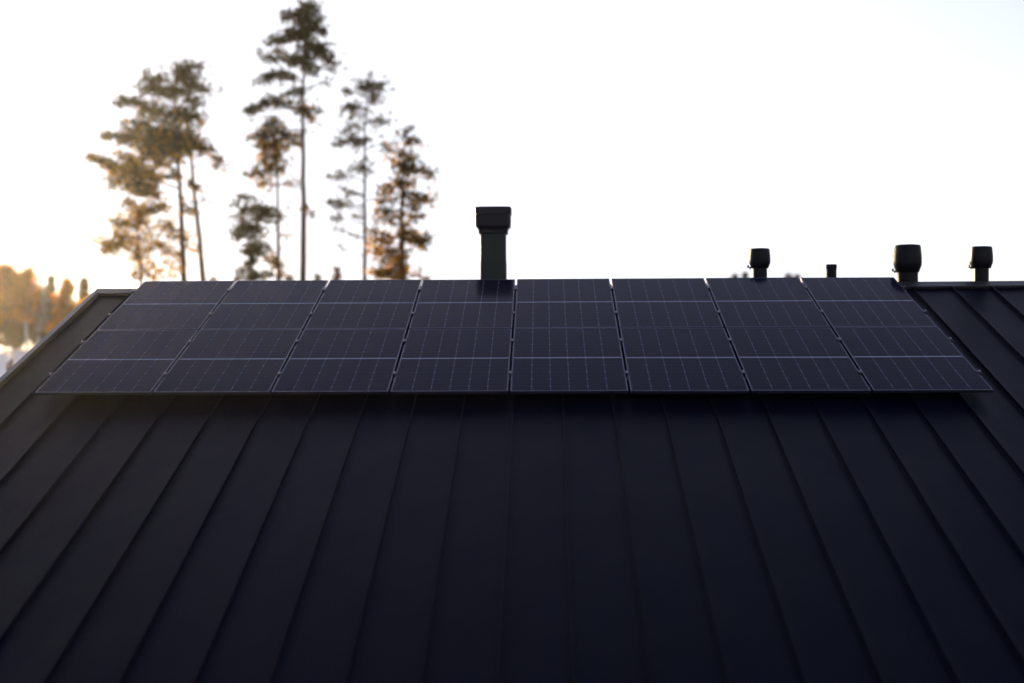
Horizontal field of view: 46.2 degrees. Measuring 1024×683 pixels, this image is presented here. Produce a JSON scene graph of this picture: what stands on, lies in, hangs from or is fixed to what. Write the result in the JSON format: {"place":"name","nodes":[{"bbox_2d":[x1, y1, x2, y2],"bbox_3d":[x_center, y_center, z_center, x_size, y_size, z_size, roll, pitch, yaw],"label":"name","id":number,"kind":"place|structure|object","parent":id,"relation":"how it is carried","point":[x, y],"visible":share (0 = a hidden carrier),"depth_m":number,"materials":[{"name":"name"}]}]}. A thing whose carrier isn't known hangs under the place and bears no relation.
{"place":"outdoors","nodes":[
{"label":"outdoors","id":0,"kind":"place"},
{"bbox_2d":[0,334,34,376],"bbox_3d":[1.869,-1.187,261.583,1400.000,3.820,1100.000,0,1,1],"label":"ground","id":1,"kind":"structure","parent":0,"point":[17,353],"depth_m":68.28,"materials":[{"name":"white snow"}]},
{"bbox_2d":[0,306,16,346],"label":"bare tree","id":2,"kind":"object","parent":1,"relation":"on","point":[3,326],"visible":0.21,"depth_m":75.53,"materials":[{"name":"brown plant"}]},
{"bbox_2d":[0,263,21,354],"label":"birch tree","id":3,"kind":"object","parent":1,"relation":"on","point":[7,276],"visible":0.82,"depth_m":69.23,"materials":[{"name":"orange plant"}]},
{"bbox_2d":[6,351,16,371],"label":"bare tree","id":4,"kind":"object","parent":1,"relation":"on","point":[10,365],"visible":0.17,"depth_m":43.41,"materials":[{"name":"brown plant"}]},
{"bbox_2d":[0,304,24,349],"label":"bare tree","id":5,"kind":"object","parent":1,"relation":"on","point":[14,336],"visible":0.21,"depth_m":77.91,"materials":[{"name":"brown plant"}]},
{"bbox_2d":[0,338,29,348],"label":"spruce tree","id":6,"kind":"object","parent":1,"relation":"on","point":[23,341],"visible":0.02,"depth_m":78.96,"materials":[{"name":"green plant"}]},
{"bbox_2d":[0,265,42,352],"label":"birch tree","id":7,"kind":"object","parent":1,"relation":"on","point":[23,300],"visible":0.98,"depth_m":66.73,"materials":[{"name":"yellow plant"}]},
{"bbox_2d":[15,302,43,344],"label":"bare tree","id":8,"kind":"object","parent":1,"relation":"on","point":[22,327],"visible":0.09,"depth_m":76.28,"materials":[{"name":"brown plant"}]},
{"bbox_2d":[27,280,42,347],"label":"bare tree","id":9,"kind":"object","parent":1,"relation":"on","point":[34,323],"visible":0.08,"depth_m":73.08,"materials":[{"name":"brown plant"}]},
{"bbox_2d":[28,284,53,342],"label":"birch tree","id":10,"kind":"object","parent":1,"relation":"on","point":[39,317],"visible":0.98,"depth_m":64.37,"materials":[{"name":"orange plant"}]},
{"bbox_2d":[36,274,58,343],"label":"spruce tree","id":11,"kind":"object","parent":1,"relation":"on","point":[51,285],"visible":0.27,"depth_m":71.74,"materials":[{"name":"green plant"}]},
{"bbox_2d":[44,275,79,333],"bbox_3d":[-23.093,-1.062,61.956,1.998,4.792,2.184,0,1,15],"label":"birch tree","id":12,"kind":"object","parent":1,"relation":"on","point":[63,302],"visible":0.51,"depth_m":61.74,"materials":[{"name":"orange plant"}]},
{"bbox_2d":[70,297,86,311],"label":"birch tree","id":13,"kind":"object","parent":1,"relation":"on","point":[77,304],"depth_m":60.58,"materials":[{"name":"orange plant"}]},
{"bbox_2d":[77,275,91,300],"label":"spruce tree","id":14,"kind":"object","parent":1,"relation":"on","point":[84,287],"visible":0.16,"depth_m":68.08,"materials":[{"name":"green plant"}]},
{"bbox_2d":[81,154,174,285],"bbox_3d":[-13.492,-1.543,43.176,3.058,10.426,2.558,0,1,1],"label":"pine tree","id":15,"kind":"object","parent":1,"relation":"on","point":[140,187],"visible":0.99,"depth_m":43.02,"materials":[{"name":"green plant"}]},
{"bbox_2d":[83,63,205,280],"bbox_3d":[-13.836,-3.642,45.846,4.622,13.971,3.536,0,1,1],"label":"pine tree","id":16,"kind":"object","parent":1,"relation":"on","point":[152,142],"visible":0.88,"depth_m":45.41,"materials":[{"name":"green plant"}]},
{"bbox_2d":[138,57,230,280],"bbox_3d":[-12.598,-4.008,47.128,3.469,14.260,2.277,0,1,1],"label":"pine tree","id":17,"kind":"object","parent":1,"relation":"on","point":[186,70],"visible":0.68,"depth_m":46.93,"materials":[{"name":"green plant"}]},
{"bbox_2d":[208,275,216,280],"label":"spruce tree","id":18,"kind":"object","parent":1,"relation":"on","point":[214,279],"visible":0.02,"depth_m":79.90,"materials":[{"name":"green plant"}]},
{"bbox_2d":[222,189,291,281],"bbox_3d":[-9.023,-0.841,42.395,2.530,9.161,2.224,0,1,1],"label":"pine tree","id":19,"kind":"object","parent":1,"relation":"on","point":[249,250],"visible":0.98,"depth_m":42.40,"materials":[{"name":"green plant"}]},
{"bbox_2d":[241,114,315,279],"bbox_3d":[-9.424,-3.210,48.880,2.773,12.170,2.413,0,1,1],"label":"pine tree","id":20,"kind":"object","parent":1,"relation":"on","point":[269,139],"visible":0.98,"depth_m":48.52,"materials":[{"name":"green plant"}]},
{"bbox_2d":[285,273,293,279],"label":"spruce tree","id":21,"kind":"object","parent":1,"relation":"on","point":[289,278],"visible":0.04,"depth_m":79.94,"materials":[{"name":"green plant"}]},
{"bbox_2d":[241,0,349,279],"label":"pine tree","id":22,"kind":"object","parent":1,"relation":"on","point":[305,30],"visible":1,"depth_m":45.50,"materials":[{"name":"green plant"}]},
{"bbox_2d":[313,272,322,279],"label":"spruce tree","id":23,"kind":"object","parent":1,"relation":"on","point":[317,276],"visible":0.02,"depth_m":79.88,"materials":[{"name":"green plant"}]},
{"bbox_2d":[330,265,343,279],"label":"spruce tree","id":24,"kind":"object","parent":1,"relation":"on","point":[338,275],"visible":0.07,"depth_m":79.92,"materials":[{"name":"green plant"}]},
{"bbox_2d":[321,69,401,279],"bbox_3d":[-6.230,-4.361,50.140,3.424,13.982,2.503,0,1,1],"label":"pine tree","id":25,"kind":"object","parent":1,"relation":"on","point":[367,86],"visible":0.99,"depth_m":50.08,"materials":[{"name":"green plant"}]},
{"bbox_2d":[362,124,439,279],"bbox_3d":[-4.064,-2.264,44.084,3.024,11.490,2.531,0,1,1],"label":"pine tree","id":26,"kind":"object","parent":1,"relation":"on","point":[398,269],"visible":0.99,"depth_m":43.93,"materials":[{"name":"green plant"}]},
{"bbox_2d":[0,206,1023,682],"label":"house","id":27,"kind":"structure","parent":1,"relation":"on","point":[594,538],"depth_m":9.36,"materials":[{"name":"paint"}]},
{"bbox_2d":[47,370,981,380],"bbox_3d":[-0.017,0.368,11.975,9.298,0.144,0.080,0,21,1],"label":"mounting rail","id":28,"kind":"object","parent":27,"relation":"attached to","point":[626,372],"visible":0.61,"depth_m":11.95,"materials":[{"name":"metal"}]},
{"bbox_2d":[35,330,197,394],"bbox_3d":[-4.045,0.198,12.450,1.130,0.030,1.722,0,21,1],"label":"solar panel","id":29,"kind":"object","parent":28,"relation":"attached to","point":[118,362],"visible":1,"depth_m":12.34,"materials":[{"name":"black glass"}]},
{"bbox_2d":[153,329,301,394],"bbox_3d":[-2.892,0.192,12.419,1.130,0.032,1.722,0,21,1],"label":"solar panel","id":30,"kind":"object","parent":28,"relation":"attached to","point":[230,362],"visible":1,"depth_m":12.30,"materials":[{"name":"black"}]},
{"bbox_2d":[271,329,406,394],"bbox_3d":[-1.739,0.187,12.389,1.130,0.033,1.722,0,21,2],"label":"solar panel","id":31,"kind":"object","parent":28,"relation":"attached to","point":[342,361],"visible":1,"depth_m":12.28,"materials":[{"name":"black"}]},
{"bbox_2d":[391,329,511,393],"bbox_3d":[-0.585,0.184,12.360,1.130,0.031,1.722,0,21,1],"label":"solar panel","id":32,"kind":"object","parent":28,"relation":"attached to","point":[454,361],"visible":1,"depth_m":12.24,"materials":[{"name":"black"}]},
{"bbox_2d":[510,328,627,393],"bbox_3d":[0.569,0.177,12.329,1.130,0.031,1.722,0,21,1],"label":"solar panel","id":33,"kind":"object","parent":28,"relation":"attached to","point":[567,360],"visible":1,"depth_m":12.21,"materials":[{"name":"black"}]},
{"bbox_2d":[620,328,748,393],"bbox_3d":[1.723,0.176,12.299,1.130,0.031,1.722,0,21,1],"label":"solar panel","id":34,"kind":"object","parent":28,"relation":"attached to","point":[681,361],"visible":1,"depth_m":12.18,"materials":[{"name":"black"}]},
{"bbox_2d":[726,328,870,392],"bbox_3d":[2.877,0.172,12.269,1.130,0.032,1.722,0,21,1],"label":"solar panel","id":35,"kind":"object","parent":28,"relation":"attached to","point":[794,360],"visible":1,"depth_m":12.15,"materials":[{"name":"black"}]},
{"bbox_2d":[832,327,992,392],"bbox_3d":[4.029,0.166,12.239,1.130,0.030,1.722,0,21,1],"label":"solar panel","id":36,"kind":"object","parent":28,"relation":"attached to","point":[909,359],"visible":1,"depth_m":12.12,"materials":[{"name":"black"}]},
{"bbox_2d":[80,337,952,348],"bbox_3d":[0.004,0.044,12.815,9.298,0.144,0.080,0,21,1],"label":"mounting rail","id":37,"kind":"object","parent":27,"relation":"attached to","point":[512,340],"visible":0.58,"depth_m":12.78,"materials":[{"name":"metal"}]},
{"bbox_2d":[107,310,927,320],"bbox_3d":[0.024,-0.269,13.627,9.298,0.144,0.080,0,21,1],"label":"mounting rail","id":38,"kind":"object","parent":27,"relation":"attached to","point":[513,313],"visible":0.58,"depth_m":13.59,"materials":[{"name":"metal"}]},
{"bbox_2d":[97,281,235,331],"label":"solar panel","id":39,"kind":"object","parent":38,"relation":"attached to","point":[168,305],"visible":1,"depth_m":13.99,"materials":[{"name":"black"}]},
{"bbox_2d":[201,280,327,330],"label":"solar panel","id":40,"kind":"object","parent":38,"relation":"attached to","point":[265,304],"visible":1,"depth_m":13.97,"materials":[{"name":"black"}]},
{"bbox_2d":[305,280,421,328],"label":"solar panel","id":41,"kind":"object","parent":38,"relation":"attached to","point":[365,304],"visible":1,"depth_m":13.94,"materials":[{"name":"black"}]},
{"bbox_2d":[409,279,514,328],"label":"solar panel","id":42,"kind":"object","parent":38,"relation":"attached to","point":[469,304],"visible":1,"depth_m":13.90,"materials":[{"name":"black"}]},
{"bbox_2d":[514,278,617,327],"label":"solar panel","id":43,"kind":"object","parent":38,"relation":"attached to","point":[564,303],"visible":1,"depth_m":13.88,"materials":[{"name":"black"}]},
{"bbox_2d":[611,278,723,328],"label":"solar panel","id":44,"kind":"object","parent":38,"relation":"attached to","point":[664,302],"visible":1,"depth_m":13.84,"materials":[{"name":"black"}]},
{"bbox_2d":[706,277,829,328],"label":"solar panel","id":45,"kind":"object","parent":38,"relation":"attached to","point":[781,302],"visible":1,"depth_m":13.80,"materials":[{"name":"black"}]},
{"bbox_2d":[800,277,936,328],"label":"solar panel","id":46,"kind":"object","parent":38,"relation":"attached to","point":[864,301],"visible":1,"depth_m":13.79,"materials":[{"name":"black"}]},
{"bbox_2d":[131,286,906,295],"bbox_3d":[0.044,-0.578,14.429,9.298,0.144,0.080,0,21,1],"label":"mounting rail","id":47,"kind":"object","parent":27,"relation":"attached to","point":[515,289],"visible":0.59,"depth_m":14.40,"materials":[{"name":"metal"}]},
{"bbox_2d":[728,273,738,277],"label":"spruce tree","id":48,"kind":"object","parent":1,"relation":"on","point":[735,275],"visible":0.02,"depth_m":79.96,"materials":[{"name":"green plant"}]},
{"bbox_2d":[740,271,748,277],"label":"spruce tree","id":49,"kind":"object","parent":1,"relation":"on","point":[745,275],"visible":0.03,"depth_m":79.90,"materials":[{"name":"green plant"}]},
{"bbox_2d":[784,271,792,276],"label":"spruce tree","id":50,"kind":"object","parent":1,"relation":"on","point":[788,275],"depth_m":79.95,"materials":[{"name":"green plant"}]},
{"bbox_2d":[0,0,1023,303],"label":"sky","id":51,"kind":"structure","parent":0,"point":[620,138],"materials":[{"name":"white"}]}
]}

